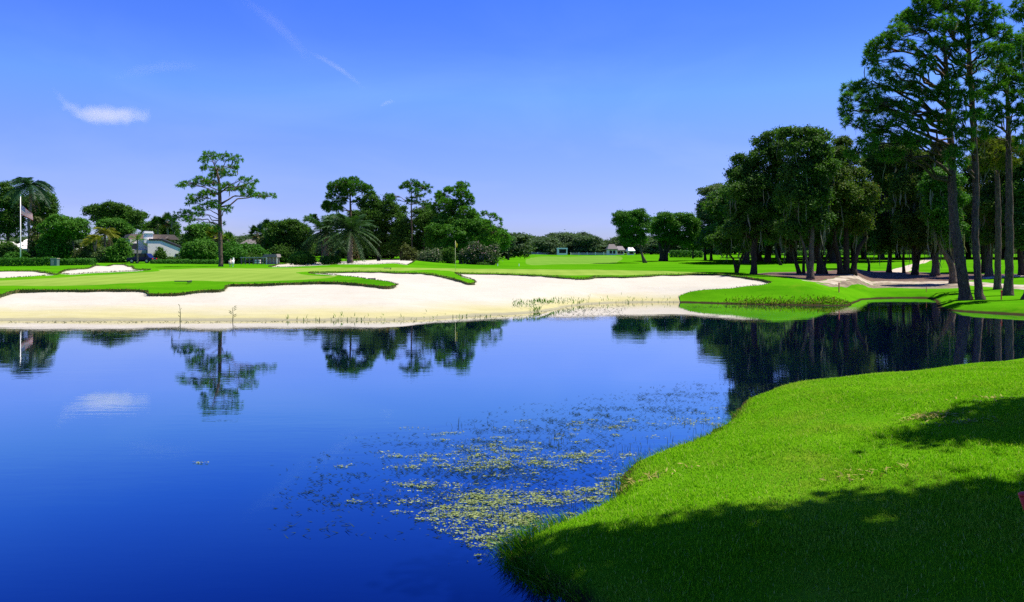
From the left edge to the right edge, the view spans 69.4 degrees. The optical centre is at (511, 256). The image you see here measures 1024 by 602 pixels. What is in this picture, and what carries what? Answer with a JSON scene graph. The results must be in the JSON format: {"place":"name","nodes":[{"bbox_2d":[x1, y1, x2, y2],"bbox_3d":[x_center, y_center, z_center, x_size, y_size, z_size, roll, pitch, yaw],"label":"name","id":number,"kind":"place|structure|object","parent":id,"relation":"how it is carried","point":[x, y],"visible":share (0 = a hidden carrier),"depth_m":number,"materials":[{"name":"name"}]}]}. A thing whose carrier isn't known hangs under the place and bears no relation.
{"place":"outdoors","nodes":[
{"label":"outdoors","id":0,"kind":"place"},
{"bbox_2d":[0,298,1023,601],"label":"pond water","id":1,"kind":"structure","parent":0,"point":[112,432],"depth_m":14.27,"materials":[{"name":"blue liquid"}]},
{"bbox_2d":[193,407,723,563],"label":"algae mats","id":2,"kind":"object","parent":1,"relation":"on","point":[476,495],"visible":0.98,"depth_m":9.82,"materials":[{"name":"green plant"}]},
{"bbox_2d":[9,301,929,539],"bbox_3d":[7.163,3.133,38.113,52.590,0.126,38.718,0,0,-39],"label":"pond weed","id":3,"kind":"object","parent":1,"relation":"on","point":[473,477],"visible":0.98,"depth_m":11.42,"materials":[{"name":"green plant"}]},
{"bbox_2d":[451,416,708,535],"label":"reeds","id":4,"kind":"object","parent":1,"relation":"in","point":[586,495],"visible":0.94,"depth_m":9.98,"materials":[{"name":"green plant"}]},
{"bbox_2d":[0,253,1023,314],"bbox_3d":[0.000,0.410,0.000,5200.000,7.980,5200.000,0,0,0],"label":"rough grass","id":5,"kind":"structure","parent":0,"point":[943,298],"depth_m":58.62,"materials":[{"name":"green plant"}]},
{"bbox_2d":[0,240,22,257],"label":"bush","id":6,"kind":"object","parent":5,"relation":"on","point":[8,246],"visible":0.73,"depth_m":123.82,"materials":[{"name":"green plant"}]},
{"bbox_2d":[0,180,33,241],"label":"oak tree","id":7,"kind":"object","parent":5,"relation":"on","point":[9,221],"visible":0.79,"depth_m":131.26,"materials":[{"name":"green plant"}]},
{"bbox_2d":[0,272,48,277],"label":"sand bunker","id":8,"kind":"object","parent":5,"relation":"in","point":[10,274],"visible":0.59,"depth_m":58.77},
{"bbox_2d":[3,177,55,255],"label":"queen palm","id":9,"kind":"object","parent":5,"relation":"on","point":[40,187],"visible":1,"depth_m":121.19,"materials":[{"name":"green plant"}]},
{"bbox_2d":[0,256,58,265],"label":"hedge","id":10,"kind":"object","parent":5,"relation":"on","point":[29,261],"visible":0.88,"depth_m":100.00,"materials":[{"name":"green plant"}]},
{"bbox_2d":[22,216,46,254],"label":"bush","id":11,"kind":"object","parent":5,"relation":"on","point":[34,232],"visible":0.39,"depth_m":119.36,"materials":[{"name":"green plant"}]},
{"bbox_2d":[25,191,60,225],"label":"oak tree","id":12,"kind":"object","parent":5,"relation":"on","point":[47,210],"visible":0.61,"depth_m":133.37,"materials":[{"name":"green plant"}]},
{"bbox_2d":[32,231,73,258],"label":"bush","id":13,"kind":"object","parent":5,"relation":"on","point":[51,247],"visible":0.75,"depth_m":117.74,"materials":[{"name":"green plant"}]},
{"bbox_2d":[33,214,94,252],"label":"viburnum tree","id":14,"kind":"object","parent":5,"relation":"on","point":[62,227],"visible":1,"depth_m":117.11,"materials":[{"name":"green plant"}]},
{"bbox_2d":[60,258,97,265],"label":"hedge","id":15,"kind":"object","parent":5,"relation":"on","point":[78,261],"visible":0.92,"depth_m":101.06,"materials":[{"name":"green plant"}]},
{"bbox_2d":[70,245,92,258],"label":"bush","id":16,"kind":"object","parent":5,"relation":"on","point":[83,252],"visible":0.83,"depth_m":115.73,"materials":[{"name":"green plant"}]},
{"bbox_2d":[80,234,103,262],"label":"areca palm","id":17,"kind":"object","parent":5,"relation":"on","point":[94,238],"visible":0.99,"depth_m":116.31,"materials":[{"name":"green plant"}]},
{"bbox_2d":[87,246,109,262],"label":"bush","id":18,"kind":"object","parent":5,"relation":"on","point":[98,255],"visible":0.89,"depth_m":116.24,"materials":[{"name":"green plant"}]},
{"bbox_2d":[62,265,143,274],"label":"sand bunker","id":19,"kind":"object","parent":5,"relation":"on","point":[117,268],"visible":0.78,"depth_m":70.74},
{"bbox_2d":[94,227,120,261],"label":"areca palm","id":20,"kind":"object","parent":5,"relation":"on","point":[105,232],"visible":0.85,"depth_m":118.48,"materials":[{"name":"green plant"}]},
{"bbox_2d":[80,199,149,231],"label":"oak tree","id":21,"kind":"object","parent":5,"relation":"on","point":[135,218],"visible":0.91,"depth_m":138.06,"materials":[{"name":"green plant"}]},
{"bbox_2d":[92,217,138,243],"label":"mango tree","id":22,"kind":"object","parent":5,"relation":"on","point":[121,226],"visible":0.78,"depth_m":127.49,"materials":[{"name":"green plant"}]},
{"bbox_2d":[102,237,133,262],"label":"bush","id":23,"kind":"object","parent":5,"relation":"on","point":[119,251],"visible":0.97,"depth_m":116.54,"materials":[{"name":"green plant"}]},
{"bbox_2d":[126,253,156,262],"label":"parked car","id":24,"kind":"object","parent":5,"relation":"on","point":[146,257],"visible":0.77,"depth_m":115.12,"materials":[{"name":"blue paint"}]},
{"bbox_2d":[123,231,182,261],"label":"white house","id":25,"kind":"structure","parent":5,"relation":"on","point":[153,241],"depth_m":123.58,"materials":[{"name":"paint"}]},
{"bbox_2d":[138,219,181,241],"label":"oak tree","id":26,"kind":"object","parent":5,"relation":"on","point":[176,230],"visible":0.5,"depth_m":154.60,"materials":[{"name":"green plant"}]},
{"bbox_2d":[153,247,167,259],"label":"yew bush","id":27,"kind":"object","parent":5,"relation":"on","point":[160,253],"visible":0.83,"depth_m":120.72,"materials":[{"name":"green plant"}]},
{"bbox_2d":[157,212,178,240],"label":"sabal palm","id":28,"kind":"object","parent":5,"relation":"on","point":[166,217],"visible":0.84,"depth_m":149.49,"materials":[{"name":"green plant"}]},
{"bbox_2d":[150,259,224,263],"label":"ground cover","id":29,"kind":"object","parent":5,"relation":"on","point":[181,261],"visible":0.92,"depth_m":108.02,"materials":[{"name":"green plant"}]},
{"bbox_2d":[176,237,218,259],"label":"bush","id":30,"kind":"object","parent":5,"relation":"on","point":[201,249],"visible":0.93,"depth_m":115.00,"materials":[{"name":"green plant"}]},
{"bbox_2d":[177,220,224,245],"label":"oak tree","id":31,"kind":"object","parent":5,"relation":"on","point":[197,230],"visible":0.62,"depth_m":133.86,"materials":[{"name":"green plant"}]},
{"bbox_2d":[170,150,276,266],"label":"pine tree","id":32,"kind":"object","parent":5,"relation":"on","point":[204,193],"visible":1,"depth_m":93.37,"materials":[{"name":"green plant"}]},
{"bbox_2d":[214,240,248,263],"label":"bush","id":33,"kind":"object","parent":5,"relation":"on","point":[234,250],"visible":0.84,"depth_m":111.03,"materials":[{"name":"green plant"}]},
{"bbox_2d":[239,241,270,255],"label":"bush","id":34,"kind":"object","parent":5,"relation":"on","point":[247,247],"visible":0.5,"depth_m":115.24,"materials":[{"name":"green plant"}]},
{"bbox_2d":[247,222,264,243],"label":"sabal palm","id":35,"kind":"object","parent":5,"relation":"on","point":[257,230],"visible":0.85,"depth_m":127.45,"materials":[{"name":"green plant"}]},
{"bbox_2d":[262,254,280,263],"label":"grey shelter","id":36,"kind":"object","parent":5,"relation":"on","point":[272,258],"visible":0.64,"depth_m":107.33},
{"bbox_2d":[261,217,316,261],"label":"oak tree","id":37,"kind":"object","parent":5,"relation":"on","point":[286,239],"visible":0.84,"depth_m":122.80,"materials":[{"name":"green plant"}]},
{"bbox_2d":[301,215,353,261],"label":"date palm","id":38,"kind":"object","parent":5,"relation":"on","point":[318,224],"visible":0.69,"depth_m":112.41,"materials":[{"name":"green plant"}]},
{"bbox_2d":[274,259,412,266],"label":"sand bunker","id":39,"kind":"object","parent":5,"relation":"in","point":[397,261],"visible":0.4,"depth_m":92.19},
{"bbox_2d":[286,249,317,264],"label":"bush","id":40,"kind":"object","parent":39,"relation":"on","point":[300,257],"visible":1,"depth_m":111.30,"materials":[{"name":"green plant"}]},
{"bbox_2d":[318,255,341,264],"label":"bush","id":41,"kind":"object","parent":39,"relation":"on","point":[324,261],"visible":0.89,"depth_m":109.97,"materials":[{"name":"green plant"}]},
{"bbox_2d":[383,214,417,260],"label":"oak tree","id":42,"kind":"object","parent":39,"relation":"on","point":[403,230],"visible":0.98,"depth_m":116.13,"materials":[{"name":"green plant"}]},
{"bbox_2d":[320,175,376,217],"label":"pine tree","id":43,"kind":"object","parent":5,"relation":"on","point":[346,188],"visible":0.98,"depth_m":119.95,"materials":[{"name":"green plant"}]},
{"bbox_2d":[0,267,697,285],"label":"putting green","id":44,"kind":"object","parent":5,"relation":"on","point":[239,274],"visible":0.96,"depth_m":59.29,"materials":[{"name":"green plant"}]},
{"bbox_2d":[316,212,382,262],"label":"date palm","id":45,"kind":"object","parent":5,"relation":"on","point":[348,225],"visible":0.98,"depth_m":109.49,"materials":[{"name":"green plant"}]},
{"bbox_2d":[329,240,369,258],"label":"bush","id":46,"kind":"object","parent":5,"relation":"on","point":[337,252],"visible":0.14,"depth_m":157.35,"materials":[{"name":"green plant"}]},
{"bbox_2d":[353,243,403,258],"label":"bush","id":47,"kind":"object","parent":5,"relation":"on","point":[384,256],"visible":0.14,"depth_m":150.15,"materials":[{"name":"green plant"}]},
{"bbox_2d":[355,193,408,260],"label":"oak tree","id":48,"kind":"object","parent":5,"relation":"on","point":[382,214],"visible":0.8,"depth_m":117.90,"materials":[{"name":"green plant"}]},
{"bbox_2d":[0,273,767,320],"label":"sand bunker","id":49,"kind":"object","parent":5,"relation":"in","point":[412,296],"visible":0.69,"depth_m":43.05},
{"bbox_2d":[286,293,673,320],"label":"shore weeds","id":50,"kind":"object","parent":49,"relation":"on","point":[537,300],"visible":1,"depth_m":43.85,"materials":[{"name":"green plant"}]},
{"bbox_2d":[0,259,770,295],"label":"lip grass","id":51,"kind":"structure","parent":5,"relation":"on","point":[133,267],"depth_m":58.19,"materials":[{"name":"green plant"}]},
{"bbox_2d":[397,242,419,260],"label":"bush","id":52,"kind":"object","parent":5,"relation":"on","point":[409,253],"visible":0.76,"depth_m":108.52,"materials":[{"name":"green plant"}]},
{"bbox_2d":[385,178,434,248],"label":"pine tree","id":53,"kind":"object","parent":5,"relation":"on","point":[417,184],"visible":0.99,"depth_m":115.07,"materials":[{"name":"green plant"}]},
{"bbox_2d":[393,211,435,252],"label":"oak tree","id":54,"kind":"object","parent":5,"relation":"on","point":[422,220],"visible":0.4,"depth_m":117.47,"materials":[{"name":"green plant"}]},
{"bbox_2d":[415,247,442,262],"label":"oleander bush","id":55,"kind":"object","parent":5,"relation":"on","point":[435,255],"visible":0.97,"depth_m":103.34,"materials":[{"name":"green plant"}]},
{"bbox_2d":[408,200,449,248],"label":"oak tree","id":56,"kind":"object","parent":5,"relation":"on","point":[417,211],"visible":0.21,"depth_m":123.04,"materials":[{"name":"green plant"}]},
{"bbox_2d":[440,246,456,263],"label":"oleander bush","id":57,"kind":"object","parent":5,"relation":"on","point":[448,254],"visible":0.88,"depth_m":104.69,"materials":[{"name":"green plant"}]},
{"bbox_2d":[421,211,483,263],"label":"oak tree","id":58,"kind":"object","parent":5,"relation":"on","point":[438,228],"visible":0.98,"depth_m":112.23,"materials":[{"name":"green plant"}]},
{"bbox_2d":[430,180,478,261],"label":"pine tree","id":59,"kind":"object","parent":5,"relation":"on","point":[453,205],"visible":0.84,"depth_m":114.19,"materials":[{"name":"green plant"}]},
{"bbox_2d":[457,241,495,264],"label":"oleander bush","id":60,"kind":"object","parent":5,"relation":"on","point":[475,253],"visible":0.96,"depth_m":103.41,"materials":[{"name":"green plant"}]},
{"bbox_2d":[472,210,510,244],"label":"tree","id":61,"kind":"object","parent":5,"relation":"on","point":[488,232],"visible":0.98,"depth_m":111.43,"materials":[{"name":"green plant"}]},
{"bbox_2d":[471,211,514,252],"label":"oak tree","id":62,"kind":"object","parent":5,"relation":"on","point":[503,244],"visible":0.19,"depth_m":120.50,"materials":[{"name":"green plant"}]},
{"bbox_2d":[486,243,501,264],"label":"oleander bush","id":63,"kind":"object","parent":5,"relation":"on","point":[495,248],"visible":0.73,"depth_m":105.96,"materials":[{"name":"green plant"}]},
{"bbox_2d":[498,232,537,258],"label":"oak tree","id":64,"kind":"object","parent":5,"relation":"on","point":[520,250],"visible":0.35,"depth_m":165.45,"materials":[{"name":"green plant"}]},
{"bbox_2d":[529,239,554,251],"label":"oak tree","id":65,"kind":"object","parent":5,"relation":"on","point":[537,244],"visible":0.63,"depth_m":321.12,"materials":[{"name":"green plant"}]},
{"bbox_2d":[539,237,565,253],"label":"oak tree","id":66,"kind":"object","parent":5,"relation":"on","point":[555,242],"visible":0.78,"depth_m":322.04,"materials":[{"name":"green plant"}]},
{"bbox_2d":[549,232,577,251],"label":"oak tree","id":67,"kind":"object","parent":5,"relation":"on","point":[558,236],"visible":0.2,"depth_m":335.16,"materials":[{"name":"green plant"}]},
{"bbox_2d":[528,252,606,254],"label":"boundary wall","id":68,"kind":"structure","parent":5,"relation":"on","point":[578,253],"depth_m":321.88,"materials":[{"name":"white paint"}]},
{"bbox_2d":[560,235,575,253],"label":"oak tree","id":69,"kind":"object","parent":5,"relation":"on","point":[569,246],"visible":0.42,"depth_m":331.00,"materials":[{"name":"green plant"}]},
{"bbox_2d":[569,235,605,252],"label":"oak tree","id":70,"kind":"object","parent":5,"relation":"on","point":[582,243],"visible":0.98,"depth_m":323.67,"materials":[{"name":"green plant"}]},
{"bbox_2d":[610,208,652,262],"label":"oak tree","id":71,"kind":"object","parent":5,"relation":"on","point":[632,225],"visible":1,"depth_m":130.64,"materials":[{"name":"green plant"}]},
{"bbox_2d":[644,240,677,254],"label":"oak tree","id":72,"kind":"object","parent":5,"relation":"on","point":[652,248],"visible":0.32,"depth_m":295.76,"materials":[{"name":"green plant"}]},
{"bbox_2d":[649,211,702,260],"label":"oak tree","id":73,"kind":"object","parent":5,"relation":"on","point":[670,235],"visible":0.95,"depth_m":141.37,"materials":[{"name":"green plant"}]},
{"bbox_2d":[668,249,702,257],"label":"hedge","id":74,"kind":"object","parent":5,"relation":"on","point":[682,254],"visible":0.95,"depth_m":190.00,"materials":[{"name":"green plant"}]},
{"bbox_2d":[693,182,731,259],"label":"oak tree","id":75,"kind":"object","parent":5,"relation":"on","point":[704,191],"visible":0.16,"depth_m":148.65,"materials":[{"name":"green plant"}]},
{"bbox_2d":[704,219,759,272],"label":"oak tree","id":76,"kind":"object","parent":5,"relation":"on","point":[726,248],"visible":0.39,"depth_m":68.34,"materials":[{"name":"green plant"}]},
{"bbox_2d":[692,180,794,263],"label":"oak tree","id":77,"kind":"object","parent":5,"relation":"on","point":[716,200],"visible":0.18,"depth_m":127.17,"materials":[{"name":"green plant"}]},
{"bbox_2d":[719,126,799,273],"bbox_3d":[21.871,-4.878,64.962,7.629,13.209,5.713,0,0,0],"label":"oak tree","id":78,"kind":"object","parent":5,"relation":"on","point":[751,174],"visible":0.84,"depth_m":64.11,"materials":[{"name":"green plant"}]},
{"bbox_2d":[758,213,785,261],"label":"oak tree","id":79,"kind":"object","parent":5,"relation":"on","point":[768,251],"depth_m":138.34,"materials":[{"name":"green plant"}]},
{"bbox_2d":[717,294,853,304],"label":"mound grass","id":80,"kind":"structure","parent":5,"relation":"on","point":[789,301],"depth_m":49.44,"materials":[{"name":"green plant"}]},
{"bbox_2d":[798,180,884,261],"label":"oak tree","id":81,"kind":"object","parent":5,"relation":"on","point":[832,257],"visible":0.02,"depth_m":129.48,"materials":[{"name":"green plant"}]},
{"bbox_2d":[818,279,957,288],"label":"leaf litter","id":82,"kind":"object","parent":5,"relation":"on","point":[847,283],"visible":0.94,"depth_m":63.59,"materials":[{"name":"white sand"}]},
{"bbox_2d":[836,30,972,299],"bbox_3d":[25.137,-5.998,46.351,10.371,18.058,3.982,0,0,-7],"label":"pine tree","id":83,"kind":"object","parent":5,"relation":"on","point":[878,103],"visible":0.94,"depth_m":46.20,"materials":[{"name":"green plant"}]},
{"bbox_2d":[881,0,1023,299],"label":"pine tree","id":84,"kind":"object","parent":5,"relation":"on","point":[952,25],"visible":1,"depth_m":45.60,"materials":[{"name":"green plant"}]},
{"bbox_2d":[958,144,993,271],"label":"oak tree","id":85,"kind":"object","parent":5,"relation":"on","point":[967,186],"visible":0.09,"depth_m":78.67,"materials":[{"name":"green plant"}]},
{"bbox_2d":[968,125,1023,289],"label":"pine tree","id":86,"kind":"object","parent":5,"relation":"on","point":[994,161],"visible":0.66,"depth_m":57.05,"materials":[{"name":"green plant"}]},
{"bbox_2d":[972,52,1023,295],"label":"pine tree","id":87,"kind":"object","parent":5,"relation":"on","point":[1007,76],"visible":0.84,"depth_m":49.72,"materials":[{"name":"green plant"}]},
{"bbox_2d":[1006,0,1023,299],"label":"pine tree","id":88,"kind":"object","parent":5,"relation":"on","point":[1018,15],"visible":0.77,"depth_m":47.04,"materials":[{"name":"green plant"}]},
{"bbox_2d":[0,0,1023,252],"label":"sky","id":89,"kind":"structure","parent":0,"point":[556,115],"materials":[{"name":"blue"}]},
{"bbox_2d":[526,256,621,264],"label":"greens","id":90,"kind":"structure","parent":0,"point":[546,260],"depth_m":152.27,"materials":[{"name":"green plant"}]},
{"bbox_2d":[471,358,1023,601],"bbox_3d":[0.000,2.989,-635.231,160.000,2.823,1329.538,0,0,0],"label":"grass bank","id":91,"kind":"structure","parent":0,"point":[771,588],"depth_m":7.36,"materials":[{"name":"green plant"}]},
{"bbox_2d":[607,394,1014,494],"bbox_3d":[5.221,2.820,10.352,7.753,0.943,2.813,0,0,-19],"label":"leaf debris","id":92,"kind":"object","parent":91,"relation":"on","point":[850,479],"visible":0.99,"depth_m":10.98,"materials":[{"name":"plant"}]},
{"bbox_2d":[758,269,1023,280],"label":"mulch ground","id":93,"kind":"structure","parent":0,"point":[881,275],"depth_m":72.33,"materials":[{"name":"soil"}]},
{"bbox_2d":[776,230,807,273],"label":"oak tree","id":94,"kind":"object","parent":93,"relation":"on","point":[790,243],"visible":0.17,"depth_m":66.90,"materials":[{"name":"green plant"}]},
{"bbox_2d":[769,123,842,278],"bbox_3d":[23.707,-4.466,60.081,6.255,12.839,4.602,0,0,0],"label":"oak tree","id":95,"kind":"object","parent":93,"relation":"on","point":[807,192],"visible":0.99,"depth_m":59.53,"materials":[{"name":"green plant"}]},
{"bbox_2d":[805,193,844,273],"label":"oak tree","id":96,"kind":"object","parent":93,"relation":"on","point":[821,268],"visible":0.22,"depth_m":66.82,"materials":[{"name":"green plant"}]},
{"bbox_2d":[821,134,884,275],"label":"oak tree","id":97,"kind":"object","parent":93,"relation":"on","point":[855,211],"visible":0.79,"depth_m":65.95,"materials":[{"name":"green plant"}]},
{"bbox_2d":[855,141,894,270],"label":"oak tree","id":98,"kind":"object","parent":93,"relation":"on","point":[870,168],"visible":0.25,"depth_m":80.69,"materials":[{"name":"green plant"}]},
{"bbox_2d":[863,138,920,272],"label":"oak tree","id":99,"kind":"object","parent":93,"relation":"on","point":[877,239],"visible":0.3,"depth_m":80.19,"materials":[{"name":"green plant"}]},
{"bbox_2d":[878,149,923,272],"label":"oak tree","id":100,"kind":"object","parent":93,"relation":"on","point":[895,167],"visible":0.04,"depth_m":79.59,"materials":[{"name":"green plant"}]},
{"bbox_2d":[881,145,931,274],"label":"oak tree","id":101,"kind":"object","parent":93,"relation":"on","point":[901,200],"visible":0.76,"depth_m":76.11,"materials":[{"name":"green plant"}]},
{"bbox_2d":[913,145,965,275],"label":"oak tree","id":102,"kind":"object","parent":93,"relation":"on","point":[929,246],"visible":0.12,"depth_m":75.22,"materials":[{"name":"green plant"}]},
{"bbox_2d":[959,137,1022,275],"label":"oak tree","id":103,"kind":"object","parent":93,"relation":"on","point":[987,197],"visible":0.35,"depth_m":72.69,"materials":[{"name":"green plant"}]},
{"bbox_2d":[803,274,1023,289],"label":"sandy path","id":104,"kind":"structure","parent":0,"point":[836,280],"depth_m":65.42,"materials":[{"name":"beige sand"}]},
{"bbox_2d":[916,162,971,283],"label":"oak tree","id":105,"kind":"object","parent":104,"relation":"on","point":[934,200],"visible":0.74,"depth_m":65.92,"materials":[{"name":"green plant"}]},
{"bbox_2d":[892,258,1023,278],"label":"cart path","id":106,"kind":"structure","parent":0,"point":[899,270],"depth_m":86.47,"materials":[{"name":"beige concrete"}]},
{"bbox_2d":[982,147,1023,274],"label":"oak tree","id":107,"kind":"object","parent":106,"relation":"on","point":[1018,201],"visible":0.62,"depth_m":71.04,"materials":[{"name":"green plant"}]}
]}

